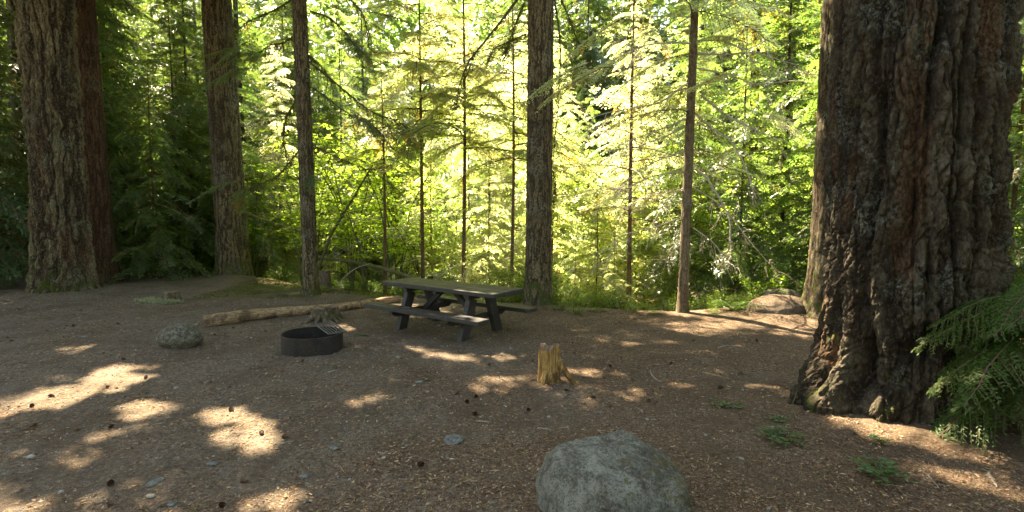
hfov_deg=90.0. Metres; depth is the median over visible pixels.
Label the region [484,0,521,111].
conifer tree
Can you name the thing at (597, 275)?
conifer tree
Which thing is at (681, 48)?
conifer tree
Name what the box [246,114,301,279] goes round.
conifer tree
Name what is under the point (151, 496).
stone
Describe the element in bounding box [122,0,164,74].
conifer tree
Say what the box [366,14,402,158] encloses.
conifer tree
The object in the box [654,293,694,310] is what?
shrub
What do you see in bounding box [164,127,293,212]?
vine maple
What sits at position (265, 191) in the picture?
vine maple
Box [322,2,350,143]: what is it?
conifer tree
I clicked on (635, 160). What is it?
conifer tree
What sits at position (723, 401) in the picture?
seedling
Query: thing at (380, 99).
conifer tree
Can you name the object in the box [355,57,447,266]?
conifer tree
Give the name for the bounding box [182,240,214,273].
shrub
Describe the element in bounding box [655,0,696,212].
conifer tree
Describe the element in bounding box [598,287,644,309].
shrub
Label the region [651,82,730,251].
conifer tree
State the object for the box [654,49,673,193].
conifer tree
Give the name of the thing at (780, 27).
conifer tree
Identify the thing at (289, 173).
vine maple
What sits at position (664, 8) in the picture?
sky
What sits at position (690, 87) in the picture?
young fir tree
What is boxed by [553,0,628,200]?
conifer tree
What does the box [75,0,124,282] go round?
cedar tree
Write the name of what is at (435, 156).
sapling tree
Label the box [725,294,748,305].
shrub
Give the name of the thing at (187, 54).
conifer tree
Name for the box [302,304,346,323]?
weathered stump
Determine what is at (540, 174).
hemlock tree
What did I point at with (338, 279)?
shrub
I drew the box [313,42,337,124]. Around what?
conifer tree
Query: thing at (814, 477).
stick
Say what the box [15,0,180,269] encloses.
conifer tree
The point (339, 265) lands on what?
conifer tree
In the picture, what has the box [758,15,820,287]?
conifer tree
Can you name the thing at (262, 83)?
conifer tree
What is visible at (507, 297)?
shrub
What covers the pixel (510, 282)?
shrub
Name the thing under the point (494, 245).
conifer tree
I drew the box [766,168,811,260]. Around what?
vine maple
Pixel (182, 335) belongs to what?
rock
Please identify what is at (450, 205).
conifer tree
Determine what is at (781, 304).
boulder
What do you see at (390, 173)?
vine maple
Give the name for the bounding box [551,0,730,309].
sapling tree
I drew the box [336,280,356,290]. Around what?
shrub
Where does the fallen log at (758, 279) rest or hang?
on the ground
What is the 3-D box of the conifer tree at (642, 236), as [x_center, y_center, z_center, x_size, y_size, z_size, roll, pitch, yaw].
[3.617,-2.852,15.887,4.838,10.388,4.459,-3,5,-31]
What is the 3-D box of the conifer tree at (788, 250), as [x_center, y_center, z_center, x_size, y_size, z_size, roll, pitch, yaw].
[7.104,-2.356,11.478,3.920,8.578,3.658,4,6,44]
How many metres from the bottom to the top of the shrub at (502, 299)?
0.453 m
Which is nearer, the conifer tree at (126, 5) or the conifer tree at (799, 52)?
the conifer tree at (126, 5)
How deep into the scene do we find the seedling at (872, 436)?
4.05 m
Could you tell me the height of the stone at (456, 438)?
0.022 m
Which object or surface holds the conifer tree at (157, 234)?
on the ground
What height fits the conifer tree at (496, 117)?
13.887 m
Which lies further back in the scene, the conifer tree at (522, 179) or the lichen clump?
the conifer tree at (522, 179)
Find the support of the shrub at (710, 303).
on the ground
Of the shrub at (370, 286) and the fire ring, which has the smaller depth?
the fire ring
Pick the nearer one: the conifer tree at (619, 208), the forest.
the conifer tree at (619, 208)
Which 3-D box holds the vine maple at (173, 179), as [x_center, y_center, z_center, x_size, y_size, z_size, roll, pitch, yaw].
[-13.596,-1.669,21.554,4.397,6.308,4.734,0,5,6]
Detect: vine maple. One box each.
[125,137,211,242]
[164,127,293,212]
[182,158,286,276]
[249,162,363,269]
[252,128,388,270]
[258,198,345,284]
[266,131,396,281]
[271,119,359,246]
[283,112,433,289]
[296,123,444,287]
[317,207,393,289]
[319,108,454,278]
[344,161,462,292]
[352,140,461,278]
[374,216,449,292]
[392,212,493,273]
[555,140,684,282]
[655,144,787,292]
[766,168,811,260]
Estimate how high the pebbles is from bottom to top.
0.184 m
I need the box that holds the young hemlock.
[911,89,1023,453]
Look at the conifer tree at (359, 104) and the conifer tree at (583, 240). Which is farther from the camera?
the conifer tree at (359, 104)
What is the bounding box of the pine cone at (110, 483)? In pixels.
[107,479,113,486]
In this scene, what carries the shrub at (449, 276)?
on the ground
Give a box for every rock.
[156,322,203,349]
[761,288,800,297]
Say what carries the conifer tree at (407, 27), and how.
on the ground
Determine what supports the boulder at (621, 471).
on the ground
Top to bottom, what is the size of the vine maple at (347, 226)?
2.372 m
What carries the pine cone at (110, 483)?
on the ground
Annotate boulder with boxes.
[536,430,691,511]
[747,294,804,314]
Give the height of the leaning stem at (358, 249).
2.149 m
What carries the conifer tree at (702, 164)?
on the ground
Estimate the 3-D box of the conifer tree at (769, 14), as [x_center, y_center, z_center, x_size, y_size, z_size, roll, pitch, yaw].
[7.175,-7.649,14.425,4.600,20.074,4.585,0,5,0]
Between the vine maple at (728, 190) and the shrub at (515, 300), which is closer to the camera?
the shrub at (515, 300)
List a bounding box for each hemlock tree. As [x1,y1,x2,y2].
[188,0,429,295]
[201,0,253,275]
[444,0,588,305]
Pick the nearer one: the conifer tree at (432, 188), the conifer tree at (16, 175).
the conifer tree at (16, 175)
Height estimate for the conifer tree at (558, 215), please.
9.234 m
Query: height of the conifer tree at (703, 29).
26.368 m
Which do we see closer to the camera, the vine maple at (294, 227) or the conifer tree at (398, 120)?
the vine maple at (294, 227)
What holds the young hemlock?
on the ground
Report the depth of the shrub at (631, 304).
11.69 m
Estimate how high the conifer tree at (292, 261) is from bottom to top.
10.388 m
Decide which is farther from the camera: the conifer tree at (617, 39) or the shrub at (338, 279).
the conifer tree at (617, 39)
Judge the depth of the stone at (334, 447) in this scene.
4.12 m
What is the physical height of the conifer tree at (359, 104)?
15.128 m
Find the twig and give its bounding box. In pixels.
[780,389,797,435]
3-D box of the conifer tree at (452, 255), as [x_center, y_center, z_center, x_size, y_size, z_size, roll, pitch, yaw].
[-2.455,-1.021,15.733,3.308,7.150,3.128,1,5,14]
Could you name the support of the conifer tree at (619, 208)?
on the ground
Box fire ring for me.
[280,321,346,356]
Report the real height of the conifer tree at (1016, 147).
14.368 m
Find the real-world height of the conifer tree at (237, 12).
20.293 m
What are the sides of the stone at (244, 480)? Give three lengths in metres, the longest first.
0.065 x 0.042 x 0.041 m
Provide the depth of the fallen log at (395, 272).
13.58 m
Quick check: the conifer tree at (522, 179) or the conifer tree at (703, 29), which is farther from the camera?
the conifer tree at (703, 29)
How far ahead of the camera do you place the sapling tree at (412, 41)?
13.65 m
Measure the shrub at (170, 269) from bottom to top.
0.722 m
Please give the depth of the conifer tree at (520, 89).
27.10 m
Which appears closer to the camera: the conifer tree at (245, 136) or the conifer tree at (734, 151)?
the conifer tree at (245, 136)
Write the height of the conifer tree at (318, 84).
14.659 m
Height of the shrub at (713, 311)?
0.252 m
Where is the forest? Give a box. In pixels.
[3,0,1023,182]
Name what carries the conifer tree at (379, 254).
on the ground
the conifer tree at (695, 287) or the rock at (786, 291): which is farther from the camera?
the conifer tree at (695, 287)
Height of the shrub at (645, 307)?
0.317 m
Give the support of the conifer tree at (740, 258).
on the ground
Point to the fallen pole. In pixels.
(255, 216)
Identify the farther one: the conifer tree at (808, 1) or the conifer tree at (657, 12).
the conifer tree at (657, 12)
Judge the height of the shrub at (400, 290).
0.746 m
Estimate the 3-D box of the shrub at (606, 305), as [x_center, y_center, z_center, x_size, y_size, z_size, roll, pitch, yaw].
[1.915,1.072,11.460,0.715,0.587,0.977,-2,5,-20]
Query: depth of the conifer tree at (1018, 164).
9.36 m
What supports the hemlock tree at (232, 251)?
on the ground
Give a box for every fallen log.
[203,296,400,326]
[318,256,418,277]
[724,273,806,287]
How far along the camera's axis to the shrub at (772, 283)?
10.79 m
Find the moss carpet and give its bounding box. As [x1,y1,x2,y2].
[192,277,416,297]
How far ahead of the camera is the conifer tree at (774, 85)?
44.09 m
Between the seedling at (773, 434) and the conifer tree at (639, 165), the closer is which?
the seedling at (773, 434)
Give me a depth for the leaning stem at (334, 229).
13.43 m
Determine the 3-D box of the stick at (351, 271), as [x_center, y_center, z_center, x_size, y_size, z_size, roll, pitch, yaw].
[-4.033,0.450,13.077,0.893,0.549,0.029,0,5,0]
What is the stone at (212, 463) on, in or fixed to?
on the ground
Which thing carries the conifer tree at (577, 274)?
on the ground
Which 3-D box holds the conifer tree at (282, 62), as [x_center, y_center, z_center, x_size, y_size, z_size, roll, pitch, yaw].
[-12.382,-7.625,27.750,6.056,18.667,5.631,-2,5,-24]
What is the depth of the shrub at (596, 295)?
12.02 m
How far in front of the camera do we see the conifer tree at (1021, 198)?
17.22 m
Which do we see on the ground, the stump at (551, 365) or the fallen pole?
the stump at (551, 365)
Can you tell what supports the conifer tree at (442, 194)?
on the ground
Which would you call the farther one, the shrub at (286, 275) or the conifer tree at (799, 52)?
the conifer tree at (799, 52)
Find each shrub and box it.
[150,261,188,273]
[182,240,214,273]
[261,263,296,281]
[263,267,296,281]
[332,268,360,288]
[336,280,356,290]
[355,273,381,291]
[377,277,400,293]
[392,274,417,294]
[395,270,427,295]
[418,264,459,295]
[478,258,524,302]
[480,259,524,302]
[481,285,520,302]
[484,295,518,302]
[508,263,574,303]
[547,300,570,310]
[551,267,593,306]
[554,288,591,306]
[556,286,575,304]
[563,290,592,306]
[565,303,585,314]
[581,284,617,306]
[582,282,629,307]
[584,293,612,307]
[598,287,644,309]
[614,297,653,309]
[621,301,640,312]
[636,302,658,309]
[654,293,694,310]
[689,297,712,309]
[697,293,731,308]
[702,287,739,307]
[706,305,724,314]
[724,295,748,305]
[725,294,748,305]
[731,287,754,305]
[738,254,804,298]
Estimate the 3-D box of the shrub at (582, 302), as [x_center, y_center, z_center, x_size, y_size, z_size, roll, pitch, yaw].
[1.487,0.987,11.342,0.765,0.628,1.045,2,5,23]
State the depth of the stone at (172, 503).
3.29 m
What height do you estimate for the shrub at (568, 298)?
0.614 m
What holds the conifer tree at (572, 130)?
on the ground
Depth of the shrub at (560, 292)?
12.51 m
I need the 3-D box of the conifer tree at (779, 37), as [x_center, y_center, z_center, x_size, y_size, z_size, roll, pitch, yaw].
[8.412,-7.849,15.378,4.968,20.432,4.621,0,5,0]
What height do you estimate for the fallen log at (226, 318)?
0.244 m
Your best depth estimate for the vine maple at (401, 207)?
16.72 m
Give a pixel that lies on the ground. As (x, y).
(778, 329)
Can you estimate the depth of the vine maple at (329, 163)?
19.96 m
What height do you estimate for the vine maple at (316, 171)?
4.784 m
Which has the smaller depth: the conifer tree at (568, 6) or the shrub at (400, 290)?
the shrub at (400, 290)
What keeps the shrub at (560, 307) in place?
on the ground
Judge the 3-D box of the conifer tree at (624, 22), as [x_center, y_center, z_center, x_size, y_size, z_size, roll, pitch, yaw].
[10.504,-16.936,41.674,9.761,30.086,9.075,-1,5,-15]
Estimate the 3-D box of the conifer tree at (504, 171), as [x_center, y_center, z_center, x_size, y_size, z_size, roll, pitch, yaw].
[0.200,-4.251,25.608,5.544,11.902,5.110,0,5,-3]
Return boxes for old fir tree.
[13,0,103,292]
[787,0,1023,435]
[800,0,834,319]
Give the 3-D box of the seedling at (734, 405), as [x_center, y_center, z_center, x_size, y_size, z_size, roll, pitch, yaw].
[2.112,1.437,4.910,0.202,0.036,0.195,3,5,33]
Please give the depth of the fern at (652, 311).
9.66 m
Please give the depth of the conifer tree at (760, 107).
26.00 m
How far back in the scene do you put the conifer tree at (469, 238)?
15.78 m
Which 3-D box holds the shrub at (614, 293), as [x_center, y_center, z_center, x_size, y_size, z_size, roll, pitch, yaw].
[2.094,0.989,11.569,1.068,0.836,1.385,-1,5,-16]
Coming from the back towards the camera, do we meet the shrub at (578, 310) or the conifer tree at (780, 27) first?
the conifer tree at (780, 27)
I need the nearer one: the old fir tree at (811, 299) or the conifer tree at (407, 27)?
the old fir tree at (811, 299)
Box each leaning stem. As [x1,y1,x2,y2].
[318,165,372,267]
[346,205,364,287]
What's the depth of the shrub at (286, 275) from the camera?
15.34 m
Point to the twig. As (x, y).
(789, 411)
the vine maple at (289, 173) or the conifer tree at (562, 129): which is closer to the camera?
the vine maple at (289, 173)
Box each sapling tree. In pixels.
[331,50,419,292]
[339,0,512,291]
[371,0,569,282]
[447,0,606,298]
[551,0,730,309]
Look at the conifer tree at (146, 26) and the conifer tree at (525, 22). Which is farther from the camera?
the conifer tree at (525, 22)
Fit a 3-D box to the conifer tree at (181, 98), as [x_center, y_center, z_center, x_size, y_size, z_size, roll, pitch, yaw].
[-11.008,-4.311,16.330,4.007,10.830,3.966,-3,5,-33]
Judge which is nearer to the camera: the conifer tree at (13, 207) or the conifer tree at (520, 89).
the conifer tree at (13, 207)
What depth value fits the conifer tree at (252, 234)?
17.18 m
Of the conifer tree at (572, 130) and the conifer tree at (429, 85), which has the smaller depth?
the conifer tree at (572, 130)
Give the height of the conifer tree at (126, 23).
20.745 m
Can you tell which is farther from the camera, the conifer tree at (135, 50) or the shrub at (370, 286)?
the conifer tree at (135, 50)
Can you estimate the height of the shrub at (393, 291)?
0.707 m
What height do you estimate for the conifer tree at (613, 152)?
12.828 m
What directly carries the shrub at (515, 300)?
on the ground
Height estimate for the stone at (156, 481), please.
0.032 m
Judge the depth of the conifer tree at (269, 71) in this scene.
35.26 m
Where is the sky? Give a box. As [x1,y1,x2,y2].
[160,0,776,108]
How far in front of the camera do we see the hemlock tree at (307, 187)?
11.59 m
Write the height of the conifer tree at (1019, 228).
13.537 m
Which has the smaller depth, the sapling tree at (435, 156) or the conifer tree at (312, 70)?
the sapling tree at (435, 156)
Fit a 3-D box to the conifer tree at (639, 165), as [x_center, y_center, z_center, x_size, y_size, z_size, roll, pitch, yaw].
[5.181,-3.071,18.617,4.576,10.659,4.964,-1,5,-16]
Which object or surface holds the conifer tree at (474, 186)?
on the ground
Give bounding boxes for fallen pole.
[242,211,300,231]
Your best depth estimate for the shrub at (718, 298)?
10.54 m
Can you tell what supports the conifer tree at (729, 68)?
on the ground
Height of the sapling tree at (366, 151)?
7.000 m
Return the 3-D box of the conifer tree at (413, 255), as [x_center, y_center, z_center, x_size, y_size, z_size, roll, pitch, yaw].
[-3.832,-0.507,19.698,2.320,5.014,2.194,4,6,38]
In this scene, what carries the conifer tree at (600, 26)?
on the ground
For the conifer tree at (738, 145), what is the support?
on the ground
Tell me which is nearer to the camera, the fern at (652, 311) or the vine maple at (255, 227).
the fern at (652, 311)
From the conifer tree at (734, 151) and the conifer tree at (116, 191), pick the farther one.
the conifer tree at (734, 151)
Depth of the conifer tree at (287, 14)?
25.75 m
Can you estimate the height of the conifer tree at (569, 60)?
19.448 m
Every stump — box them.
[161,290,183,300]
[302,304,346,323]
[537,343,579,384]
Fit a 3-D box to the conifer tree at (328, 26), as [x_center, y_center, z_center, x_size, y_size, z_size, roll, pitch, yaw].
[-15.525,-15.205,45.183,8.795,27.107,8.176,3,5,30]
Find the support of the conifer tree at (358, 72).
on the ground
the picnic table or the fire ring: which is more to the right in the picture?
the picnic table
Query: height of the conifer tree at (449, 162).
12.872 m
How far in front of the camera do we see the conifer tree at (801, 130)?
31.33 m
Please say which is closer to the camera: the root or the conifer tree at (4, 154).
the root
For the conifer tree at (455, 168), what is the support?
on the ground
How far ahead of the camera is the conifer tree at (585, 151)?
20.02 m
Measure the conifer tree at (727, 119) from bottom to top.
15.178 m
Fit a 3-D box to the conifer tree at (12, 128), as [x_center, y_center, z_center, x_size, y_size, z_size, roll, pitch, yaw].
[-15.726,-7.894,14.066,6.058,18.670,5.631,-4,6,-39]
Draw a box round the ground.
[0,155,1023,511]
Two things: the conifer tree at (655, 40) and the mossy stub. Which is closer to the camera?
the mossy stub
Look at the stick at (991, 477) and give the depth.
3.51 m
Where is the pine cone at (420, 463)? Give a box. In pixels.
[417,461,424,466]
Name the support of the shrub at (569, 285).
on the ground
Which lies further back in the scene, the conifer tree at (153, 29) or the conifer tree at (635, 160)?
the conifer tree at (635, 160)
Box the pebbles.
[0,320,993,511]
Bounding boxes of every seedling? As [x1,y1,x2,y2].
[705,398,726,407]
[722,402,743,408]
[756,425,809,445]
[764,414,788,421]
[846,455,916,484]
[866,433,893,443]
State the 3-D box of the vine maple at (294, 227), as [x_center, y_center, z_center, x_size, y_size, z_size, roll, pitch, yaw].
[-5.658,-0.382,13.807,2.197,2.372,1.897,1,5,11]
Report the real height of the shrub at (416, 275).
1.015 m
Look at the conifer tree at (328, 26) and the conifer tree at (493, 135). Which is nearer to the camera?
the conifer tree at (493, 135)
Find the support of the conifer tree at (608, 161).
on the ground
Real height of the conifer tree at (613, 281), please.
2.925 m
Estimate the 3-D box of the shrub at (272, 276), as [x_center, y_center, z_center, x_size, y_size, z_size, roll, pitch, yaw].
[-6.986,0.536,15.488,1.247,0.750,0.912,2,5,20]
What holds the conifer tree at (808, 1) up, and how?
on the ground
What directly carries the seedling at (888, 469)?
on the ground
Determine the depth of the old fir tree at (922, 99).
4.32 m
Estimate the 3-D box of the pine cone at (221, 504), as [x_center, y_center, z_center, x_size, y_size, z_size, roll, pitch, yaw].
[-1.864,1.597,3.289,0.055,0.036,0.033,3,-8,19]
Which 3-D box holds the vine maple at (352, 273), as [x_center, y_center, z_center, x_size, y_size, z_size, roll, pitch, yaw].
[-4.048,-1.417,14.970,3.873,5.161,3.597,1,5,12]
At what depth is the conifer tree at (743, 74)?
41.22 m
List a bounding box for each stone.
[107,500,113,504]
[145,477,164,486]
[146,493,154,498]
[167,501,176,506]
[204,461,218,465]
[240,477,247,482]
[298,473,311,477]
[330,444,338,449]
[443,434,462,444]
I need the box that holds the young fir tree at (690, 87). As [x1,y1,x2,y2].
[519,0,817,312]
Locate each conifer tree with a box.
[0,0,29,251]
[0,1,124,272]
[0,7,29,289]
[0,33,14,257]
[1,0,28,270]
[1,0,180,266]
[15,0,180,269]
[96,0,173,278]
[98,0,176,261]
[107,38,215,284]
[111,0,214,273]
[116,0,212,267]
[118,0,199,270]
[121,18,152,169]
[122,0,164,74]
[125,0,261,273]
[133,0,262,248]
[135,4,195,136]
[162,4,287,273]
[172,0,207,167]
[186,31,273,260]
[190,0,283,251]
[207,0,281,248]
[233,0,272,181]
[241,36,345,280]
[244,0,311,142]
[244,0,350,276]
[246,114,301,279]
[248,0,291,187]
[249,0,342,272]
[273,0,336,236]
[293,22,367,266]
[296,1,381,275]
[312,0,369,194]
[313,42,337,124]
[317,158,376,288]
[322,0,411,272]
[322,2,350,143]
[330,138,395,289]
[334,40,378,254]
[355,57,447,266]
[357,54,418,242]
[361,61,438,279]
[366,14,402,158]
[379,180,437,292]
[387,106,485,295]
[388,50,419,208]
[395,3,426,170]
[407,1,449,217]
[408,102,451,259]
[410,86,467,278]
[419,68,496,242]
[424,33,500,264]
[428,88,506,282]
[429,86,519,280]
[436,1,473,205]
[440,86,525,283]
[454,141,523,302]
[472,47,568,274]
[475,71,520,233]
[478,0,581,222]
[480,10,586,267]
[481,30,607,301]
[483,0,526,224]
[483,47,525,223]
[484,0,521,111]
[504,120,579,286]
[553,0,622,186]
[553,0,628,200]
[553,62,578,221]
[553,67,601,257]
[554,7,600,150]
[554,224,595,305]
[556,178,602,289]
[557,92,622,292]
[559,157,633,299]
[561,2,680,304]
[562,77,602,246]
[581,0,625,168]
[584,0,629,111]
[590,112,627,257]
[592,211,638,306]
[593,0,683,211]
[593,130,643,276]
[594,20,716,302]
[600,58,669,229]
[606,89,667,239]
[613,1,753,310]
[616,0,677,174]
[640,3,743,305]
[649,0,678,132]
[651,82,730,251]
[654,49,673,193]
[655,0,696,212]
[658,1,737,213]
[667,13,700,166]
[672,0,806,309]
[678,0,778,210]
[692,12,742,230]
[697,91,776,273]
[698,0,821,290]
[701,0,821,300]
[707,3,780,162]
[712,91,768,253]
[714,0,820,264]
[722,61,795,266]
[733,1,822,298]
[735,0,821,272]
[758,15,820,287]
[759,0,783,163]
[760,85,811,231]
[762,0,821,204]
[768,1,820,187]
[1006,22,1023,307]
[1007,18,1023,285]
[1007,75,1023,277]
[1008,17,1023,285]
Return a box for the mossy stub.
[319,270,332,287]
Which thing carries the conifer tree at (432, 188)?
on the ground
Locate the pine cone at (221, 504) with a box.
[218,502,225,507]
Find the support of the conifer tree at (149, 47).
on the ground
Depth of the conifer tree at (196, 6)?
23.84 m
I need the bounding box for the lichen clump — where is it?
[124,296,186,304]
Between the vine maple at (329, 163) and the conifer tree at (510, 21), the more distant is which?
the conifer tree at (510, 21)
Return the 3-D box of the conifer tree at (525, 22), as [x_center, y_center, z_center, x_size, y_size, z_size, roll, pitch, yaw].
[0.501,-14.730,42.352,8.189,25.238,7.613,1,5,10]
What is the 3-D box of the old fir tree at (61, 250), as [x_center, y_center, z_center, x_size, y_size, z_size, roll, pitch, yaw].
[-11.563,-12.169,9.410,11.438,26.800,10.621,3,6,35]
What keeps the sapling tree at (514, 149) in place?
on the ground
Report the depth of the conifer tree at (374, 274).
21.59 m
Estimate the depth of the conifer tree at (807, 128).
17.41 m
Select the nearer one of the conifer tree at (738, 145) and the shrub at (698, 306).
the shrub at (698, 306)
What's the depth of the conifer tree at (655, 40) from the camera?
46.94 m
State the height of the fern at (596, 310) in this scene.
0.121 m
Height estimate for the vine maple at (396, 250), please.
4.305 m
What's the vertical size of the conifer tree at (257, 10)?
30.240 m
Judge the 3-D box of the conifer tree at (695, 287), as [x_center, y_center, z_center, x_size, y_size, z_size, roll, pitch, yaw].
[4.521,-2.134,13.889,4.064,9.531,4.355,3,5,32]
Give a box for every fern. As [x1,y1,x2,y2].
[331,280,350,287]
[580,307,608,311]
[640,310,664,313]
[706,298,764,310]
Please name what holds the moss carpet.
on the ground
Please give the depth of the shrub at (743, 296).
10.40 m
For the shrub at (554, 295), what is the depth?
11.34 m
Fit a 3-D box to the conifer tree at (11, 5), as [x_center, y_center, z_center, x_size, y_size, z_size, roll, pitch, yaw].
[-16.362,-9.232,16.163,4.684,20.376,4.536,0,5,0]
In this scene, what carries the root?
on the ground
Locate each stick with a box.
[337,263,370,283]
[812,470,830,478]
[987,472,997,487]
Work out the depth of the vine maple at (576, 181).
16.93 m
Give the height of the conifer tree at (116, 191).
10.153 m
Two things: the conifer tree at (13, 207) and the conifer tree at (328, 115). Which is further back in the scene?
the conifer tree at (328, 115)
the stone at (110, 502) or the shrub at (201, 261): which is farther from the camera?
the shrub at (201, 261)
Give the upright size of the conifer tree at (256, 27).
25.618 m
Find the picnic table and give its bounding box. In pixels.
[363,277,536,341]
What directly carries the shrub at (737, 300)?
on the ground
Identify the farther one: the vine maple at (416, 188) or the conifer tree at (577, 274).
the vine maple at (416, 188)
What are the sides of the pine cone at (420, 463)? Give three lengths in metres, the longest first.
0.069 x 0.045 x 0.042 m
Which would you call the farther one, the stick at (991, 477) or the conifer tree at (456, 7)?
the conifer tree at (456, 7)
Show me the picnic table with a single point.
(434, 290)
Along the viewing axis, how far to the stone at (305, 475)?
3.67 m
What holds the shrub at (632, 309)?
on the ground
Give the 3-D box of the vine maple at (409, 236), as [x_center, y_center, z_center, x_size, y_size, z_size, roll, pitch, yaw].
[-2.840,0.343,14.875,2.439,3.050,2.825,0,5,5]
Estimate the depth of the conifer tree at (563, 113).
35.60 m
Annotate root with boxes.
[689,368,734,382]
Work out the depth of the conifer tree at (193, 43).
39.17 m
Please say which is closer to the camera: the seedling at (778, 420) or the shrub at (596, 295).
the seedling at (778, 420)
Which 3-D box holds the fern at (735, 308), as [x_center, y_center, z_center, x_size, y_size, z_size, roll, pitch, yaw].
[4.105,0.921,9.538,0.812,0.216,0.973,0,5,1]

